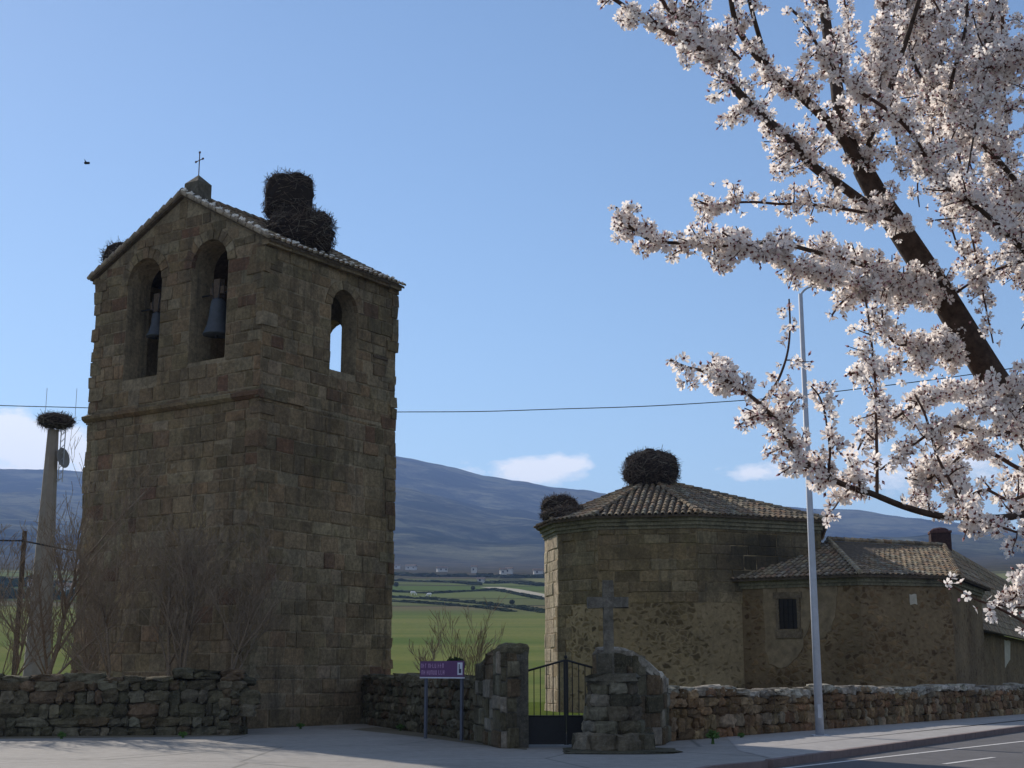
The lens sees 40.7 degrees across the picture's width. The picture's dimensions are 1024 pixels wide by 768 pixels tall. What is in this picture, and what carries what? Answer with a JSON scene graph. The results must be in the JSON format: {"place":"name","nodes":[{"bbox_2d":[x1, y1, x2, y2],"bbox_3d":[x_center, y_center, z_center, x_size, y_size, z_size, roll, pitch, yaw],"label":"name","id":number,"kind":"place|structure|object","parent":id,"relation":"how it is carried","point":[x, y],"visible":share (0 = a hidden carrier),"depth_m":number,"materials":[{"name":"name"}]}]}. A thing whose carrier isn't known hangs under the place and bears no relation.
{"place":"outdoors","nodes":[
{"label":"outdoors","id":0,"kind":"place"},
{"bbox_2d":[0,724,769,767],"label":"plaza","id":1,"kind":"structure","parent":0,"point":[336,746],"depth_m":27.78,"materials":[{"name":"concrete"}]},
{"bbox_2d":[57,731,65,738],"bbox_3d":[-11.067,8.639,33.940,0.226,0.217,0.225,6,-13,-26],"label":"weed","id":2,"kind":"object","parent":1,"relation":"on","point":[61,735],"visible":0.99,"depth_m":33.89,"materials":[{"name":"green plant"}]},
{"bbox_2d":[0,734,244,738],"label":"earth strip","id":3,"kind":"object","parent":1,"relation":"on","point":[3,737],"visible":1,"depth_m":35.02,"materials":[{"name":"brown soil"}]},
{"bbox_2d":[0,667,260,736],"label":"stone wall","id":4,"kind":"structure","parent":1,"relation":"on","point":[95,704],"depth_m":35.66,"materials":[{"name":"grey stone"}]},
{"bbox_2d":[178,731,187,737],"bbox_3d":[-8.209,8.756,34.441,0.260,0.185,0.223,0,-12,0],"label":"weed","id":5,"kind":"object","parent":1,"relation":"on","point":[182,734],"visible":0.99,"depth_m":34.40,"materials":[{"name":"green plant"}]},
{"bbox_2d":[216,671,248,734],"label":"stone wall","id":6,"kind":"structure","parent":1,"relation":"on","point":[230,713],"depth_m":36.07,"materials":[{"name":"grey stone"}]},
{"bbox_2d":[70,151,405,728],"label":"bell tower","id":7,"kind":"structure","parent":1,"relation":"on","point":[261,408],"depth_m":43.77,"materials":[{"name":"stone"}]},
{"bbox_2d":[98,238,123,262],"bbox_3d":[-13.821,-4.180,49.346,2.035,2.065,2.169,0,-12,0],"label":"stork nest","id":8,"kind":"object","parent":7,"relation":"on","point":[110,249],"visible":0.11,"depth_m":48.85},
{"bbox_2d":[141,293,160,339],"bbox_3d":[-11.799,-2.254,45.984,1.567,1.540,0.718,-2,-12,11],"label":"bell","id":9,"kind":"object","parent":7,"relation":"hanging from","point":[154,328],"visible":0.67,"depth_m":45.82,"materials":[{"name":"grey metal"}]},
{"bbox_2d":[202,279,226,338],"bbox_3d":[-9.421,-2.430,44.234,0.917,1.909,1.471,5,-13,-24],"label":"bell","id":10,"kind":"object","parent":7,"relation":"hanging from","point":[215,327],"visible":0.88,"depth_m":44.01,"materials":[{"name":"grey metal"}]},
{"bbox_2d":[260,166,338,253],"bbox_3d":[-7.066,-5.664,45.781,2.758,3.262,2.742,0,-12,0],"label":"stork nest","id":11,"kind":"object","parent":7,"relation":"on","point":[289,205],"visible":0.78,"depth_m":45.27,"materials":[{"name":"brown wood"}]},
{"bbox_2d":[296,723,304,728],"bbox_3d":[-6.108,9.889,39.885,0.269,0.200,0.248,0,-12,0],"label":"weed","id":12,"kind":"object","parent":1,"relation":"on","point":[300,725],"visible":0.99,"depth_m":39.85,"materials":[{"name":"green plant"}]},
{"bbox_2d":[360,673,478,740],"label":"stone wall","id":13,"kind":"structure","parent":1,"relation":"on","point":[393,701],"depth_m":37.70,"materials":[{"name":"grey stone"}]},
{"bbox_2d":[353,727,526,749],"bbox_3d":[-1.627,8.964,35.107,1.764,0.001,12.916,5,-13,-24],"label":"earth strip","id":14,"kind":"object","parent":1,"relation":"on","point":[392,731],"visible":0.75,"depth_m":36.15,"materials":[{"name":"brown soil"}]},
{"bbox_2d":[396,724,405,730],"bbox_3d":[-3.106,9.595,38.536,0.272,0.230,0.296,4,-13,-21],"label":"weed","id":15,"kind":"object","parent":14,"relation":"on","point":[399,726],"visible":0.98,"depth_m":38.49,"materials":[{"name":"green plant"}]},
{"bbox_2d":[420,661,464,740],"bbox_3d":[-1.698,7.708,33.646,0.094,1.870,1.934,9,-15,-36],"label":"information sign","id":16,"kind":"object","parent":14,"relation":"on","point":[441,669],"visible":1,"depth_m":33.74,"materials":[{"name":"purple metal"}]},
{"bbox_2d":[447,656,465,667],"bbox_3d":[-1.659,8.351,40.633,0.648,0.670,0.598,5,-13,-22],"label":"bush","id":17,"kind":"object","parent":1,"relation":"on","point":[455,659],"visible":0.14,"depth_m":40.59,"materials":[{"name":"green plant"}]},
{"bbox_2d":[473,642,528,748],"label":"stone gate pillar","id":18,"kind":"structure","parent":1,"relation":"on","point":[501,707],"depth_m":30.10,"materials":[{"name":"grey stone"}]},
{"bbox_2d":[562,580,682,753],"bbox_3d":[2.247,5.930,28.886,2.527,3.656,2.248,0,-12,0],"label":"wayside cross","id":19,"kind":"object","parent":1,"relation":"on","point":[613,722],"visible":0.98,"depth_m":28.53,"materials":[{"name":"stone"}]},
{"bbox_2d":[592,647,671,745],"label":"gate wing","id":20,"kind":"structure","parent":1,"relation":"on","point":[653,683],"depth_m":30.70,"materials":[{"name":"grey stone"}]},
{"bbox_2d":[528,651,592,744],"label":"iron gate","id":21,"kind":"structure","parent":20,"relation":"attached to","point":[553,729],"depth_m":30.21,"materials":[{"name":"black metal"}]},
{"bbox_2d":[705,729,719,743],"bbox_3d":[4.577,8.063,31.503,0.363,0.379,0.313,0,-12,0],"label":"weed","id":22,"kind":"object","parent":1,"relation":"on","point":[712,734],"visible":0.98,"depth_m":31.45,"materials":[{"name":"green plant"}]},
{"bbox_2d":[668,683,1023,740],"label":"stone wall","id":23,"kind":"structure","parent":1,"relation":"on","point":[697,712],"depth_m":39.84,"materials":[{"name":"grey stone"}]},
{"bbox_2d":[0,368,1012,411],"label":"overhead wire","id":24,"kind":"object","parent":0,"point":[569,408],"visible":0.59,"depth_m":70.74,"materials":[{"name":"black metal"}]},
{"bbox_2d":[0,456,1023,760],"bbox_3d":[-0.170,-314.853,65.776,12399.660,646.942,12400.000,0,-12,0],"label":"terrain","id":25,"kind":"structure","parent":0,"point":[454,520],"depth_m":1971.41,"materials":[{"name":"green plant"}]},
{"bbox_2d":[11,531,26,675],"bbox_3d":[-16.951,8.344,47.294,0.189,6.608,0.185,5,-13,-22],"label":"wooden post","id":26,"kind":"object","parent":25,"relation":"on","point":[21,568],"visible":0.39,"depth_m":47.53,"materials":[{"name":"brown wood"}]},
{"bbox_2d":[0,540,74,550],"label":"fence wire","id":27,"kind":"object","parent":26,"relation":"attached to","point":[32,543],"visible":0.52,"depth_m":47.95,"materials":[{"name":"grey metal"}]},
{"bbox_2d":[0,575,72,586],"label":"hedgerow","id":28,"kind":"object","parent":25,"relation":"on","point":[14,582],"visible":0.19,"depth_m":540.98,"materials":[{"name":"green plant"}]},
{"bbox_2d":[0,586,74,599],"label":"hedgerow","id":29,"kind":"object","parent":25,"relation":"on","point":[16,591],"visible":0.16,"depth_m":458.76,"materials":[{"name":"green plant"}]},
{"bbox_2d":[23,392,76,675],"bbox_3d":[-19.512,6.848,57.822,1.334,13.843,1.240,0,-12,0],"label":"concrete mast","id":30,"kind":"object","parent":25,"relation":"on","point":[54,455],"visible":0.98,"depth_m":57.77,"materials":[{"name":"concrete"}]},
{"bbox_2d":[35,409,79,432],"bbox_3d":[-19.461,1.592,58.926,1.738,1.074,1.739,-6,-13,25],"label":"stork nest","id":31,"kind":"object","parent":30,"relation":"on","point":[49,420],"visible":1,"depth_m":58.48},
{"bbox_2d":[59,583,75,590],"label":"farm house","id":32,"kind":"structure","parent":25,"relation":"on","point":[67,586],"depth_m":507.73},
{"bbox_2d":[394,564,400,568],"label":"farm house","id":33,"kind":"structure","parent":25,"relation":"on","point":[396,566],"depth_m":1222.05,"materials":[{"name":"white paint"}]},
{"bbox_2d":[405,564,416,569],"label":"farm house","id":34,"kind":"structure","parent":25,"relation":"on","point":[410,566],"depth_m":1175.47,"materials":[{"name":"white paint"}]},
{"bbox_2d":[394,578,482,584],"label":"hedgerow","id":35,"kind":"object","parent":25,"relation":"on","point":[457,581],"visible":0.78,"depth_m":733.71,"materials":[{"name":"green plant"}]},
{"bbox_2d":[436,566,447,571],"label":"farm house","id":36,"kind":"structure","parent":25,"relation":"on","point":[441,568],"depth_m":998.45,"materials":[{"name":"white paint"}]},
{"bbox_2d":[392,588,496,593],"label":"hedgerow","id":37,"kind":"object","parent":25,"relation":"on","point":[434,592],"visible":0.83,"depth_m":575.35,"materials":[{"name":"green plant"}]},
{"bbox_2d":[392,599,516,611],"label":"hedgerow","id":38,"kind":"object","parent":25,"relation":"on","point":[458,604],"visible":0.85,"depth_m":453.65,"materials":[{"name":"green plant"}]},
{"bbox_2d":[392,595,544,612],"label":"hedgerow","id":39,"kind":"object","parent":25,"relation":"on","point":[529,608],"visible":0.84,"depth_m":466.26,"materials":[{"name":"green plant"}]},
{"bbox_2d":[394,571,544,577],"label":"hedgerow","id":40,"kind":"object","parent":25,"relation":"on","point":[433,574],"visible":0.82,"depth_m":831.24,"materials":[{"name":"green plant"}]},
{"bbox_2d":[471,565,476,572],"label":"farm house","id":41,"kind":"structure","parent":25,"relation":"on","point":[473,568],"depth_m":927.72,"materials":[{"name":"white paint"}]},
{"bbox_2d":[476,577,485,582],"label":"farm house","id":42,"kind":"structure","parent":25,"relation":"on","point":[480,579],"depth_m":736.47,"materials":[{"name":"white paint"}]},
{"bbox_2d":[499,568,506,574],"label":"farm house","id":43,"kind":"structure","parent":25,"relation":"on","point":[502,571],"depth_m":868.26,"materials":[{"name":"white paint"}]},
{"bbox_2d":[505,567,512,573],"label":"farm house","id":44,"kind":"structure","parent":25,"relation":"on","point":[509,570],"depth_m":888.13,"materials":[{"name":"white paint"}]},
{"bbox_2d":[483,580,544,585],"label":"hedgerow","id":45,"kind":"object","parent":25,"relation":"on","point":[517,582],"visible":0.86,"depth_m":710.39,"materials":[{"name":"green plant"}]},
{"bbox_2d":[494,588,544,599],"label":"hedgerow","id":46,"kind":"object","parent":25,"relation":"on","point":[523,594],"visible":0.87,"depth_m":551.76,"materials":[{"name":"green plant"}]},
{"bbox_2d":[533,568,543,573],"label":"farm house","id":47,"kind":"structure","parent":25,"relation":"on","point":[538,570],"depth_m":863.73,"materials":[{"name":"white paint"}]},
{"bbox_2d":[0,0,1023,529],"label":"sky","id":48,"kind":"structure","parent":0,"point":[473,155],"materials":[{"name":"blue"}]},
{"bbox_2d":[483,587,544,596],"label":"farm track","id":49,"kind":"structure","parent":0,"point":[527,592],"depth_m":582.09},
{"bbox_2d":[529,702,582,714],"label":"churchyard grass","id":50,"kind":"structure","parent":0,"point":[534,705],"depth_m":58.08,"materials":[{"name":"green plant"}]},
{"bbox_2d":[0,512,96,675],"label":"bare tree","id":51,"kind":"object","parent":50,"relation":"on","point":[17,659],"visible":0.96,"depth_m":37.62,"materials":[{"name":"brown plant"}]},
{"bbox_2d":[0,502,110,673],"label":"bare tree","id":52,"kind":"object","parent":50,"relation":"on","point":[57,588],"visible":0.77,"depth_m":38.40,"materials":[{"name":"brown plant"}]},
{"bbox_2d":[37,521,142,672],"bbox_3d":[-11.834,6.963,40.308,3.466,6.462,3.131,-5,-13,22],"label":"bare tree","id":53,"kind":"object","parent":50,"relation":"on","point":[85,638],"visible":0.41,"depth_m":40.00,"materials":[{"name":"brown plant"}]},
{"bbox_2d":[39,417,168,673],"bbox_3d":[-11.616,5.427,39.098,3.395,8.807,3.266,2,-12,-11],"label":"bare tree","id":54,"kind":"object","parent":50,"relation":"on","point":[58,647],"visible":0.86,"depth_m":38.98,"materials":[{"name":"brown plant"}]},
{"bbox_2d":[34,508,175,677],"bbox_3d":[-11.208,6.497,37.959,3.684,6.220,2.971,0,-12,0],"label":"bare tree","id":55,"kind":"object","parent":50,"relation":"on","point":[95,589],"visible":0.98,"depth_m":37.71,"materials":[{"name":"brown plant"}]},
{"bbox_2d":[97,489,253,675],"bbox_3d":[-9.131,6.300,38.154,3.422,6.893,4.636,10,-16,-40],"label":"bare tree","id":56,"kind":"object","parent":50,"relation":"on","point":[186,618],"visible":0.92,"depth_m":38.17,"materials":[{"name":"brown plant"}]},
{"bbox_2d":[195,509,310,668],"bbox_3d":[-7.246,6.557,38.065,3.151,6.162,3.756,3,-12,-13],"label":"bare tree","id":57,"kind":"object","parent":50,"relation":"on","point":[251,610],"visible":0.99,"depth_m":37.95,"materials":[{"name":"brown plant"}]},
{"bbox_2d":[409,627,448,671],"bbox_3d":[-2.685,9.720,45.879,1.527,3.343,2.338,0,-12,0],"label":"bare tree","id":58,"kind":"object","parent":50,"relation":"on","point":[431,649],"visible":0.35,"depth_m":46.15,"materials":[{"name":"brown plant"}]},
{"bbox_2d":[428,591,511,674],"bbox_3d":[-1.484,9.657,48.633,2.937,4.794,2.434,0,-12,0],"label":"bare tree","id":59,"kind":"object","parent":50,"relation":"on","point":[479,636],"visible":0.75,"depth_m":48.69,"materials":[{"name":"brown plant"}]},
{"bbox_2d":[533,481,1023,712],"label":"church","id":60,"kind":"structure","parent":50,"relation":"on","point":[713,586],"depth_m":56.00,"materials":[{"name":"stone"}]},
{"bbox_2d":[536,493,588,523],"bbox_3d":[2.560,5.461,59.932,3.006,1.792,3.197,0,-12,0],"label":"stork nest","id":61,"kind":"object","parent":60,"relation":"on","point":[554,505],"visible":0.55,"depth_m":59.66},
{"bbox_2d":[619,445,681,485],"bbox_3d":[6.199,3.878,61.817,2.983,2.328,2.892,0,-12,0],"label":"stork nest","id":62,"kind":"object","parent":60,"relation":"on","point":[649,466],"visible":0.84,"depth_m":60.90,"materials":[{"name":"brown wood"}]},
{"bbox_2d":[773,592,802,637],"bbox_3d":[11.039,9.212,55.037,1.238,1.816,0.188,-8,-14,34],"label":"window","id":63,"kind":"structure","parent":60,"relation":"in","point":[788,620],"depth_m":55.00,"materials":[{"name":"stone"}]},
{"bbox_2d":[727,714,1023,757],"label":"sidewalk","id":64,"kind":"structure","parent":0,"point":[776,745],"depth_m":35.56,"materials":[{"name":"grey concrete"}]},
{"bbox_2d":[798,285,831,735],"bbox_3d":[8.241,3.129,36.642,1.075,12.061,0.400,0,-12,0],"label":"street lamp","id":65,"kind":"object","parent":64,"relation":"on","point":[818,707],"visible":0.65,"depth_m":36.18,"materials":[{"name":"metal"}]},
{"bbox_2d":[818,704,821,717],"bbox_3d":[7.903,8.398,35.431,0.100,0.350,0.010,0,-12,0],"label":"access door","id":66,"kind":"structure","parent":65,"relation":"in","point":[819,705],"depth_m":35.43,"materials":[{"name":"metal"}]},
{"bbox_2d":[768,731,1023,767],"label":"road","id":67,"kind":"structure","parent":0,"point":[1008,755],"depth_m":28.62,"materials":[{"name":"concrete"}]},
{"bbox_2d":[697,760,767,767],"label":"kerb","id":68,"kind":"structure","parent":67,"relation":"on","point":[757,764],"depth_m":24.80,"materials":[{"name":"concrete"}]},
{"bbox_2d":[597,0,1023,635],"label":"almond tree","id":69,"kind":"object","parent":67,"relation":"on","point":[879,82],"visible":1,"depth_m":4.46,"materials":[{"name":"white plant"}]},
{"bbox_2d":[765,725,1023,767],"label":"kerb","id":70,"kind":"structure","parent":67,"relation":"on","point":[807,758],"depth_m":30.62,"materials":[{"name":"concrete"}]},
{"bbox_2d":[786,741,1023,767],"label":"road marking","id":71,"kind":"object","parent":67,"relation":"on","point":[914,753],"visible":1,"depth_m":28.21,"materials":[{"name":"paint"}]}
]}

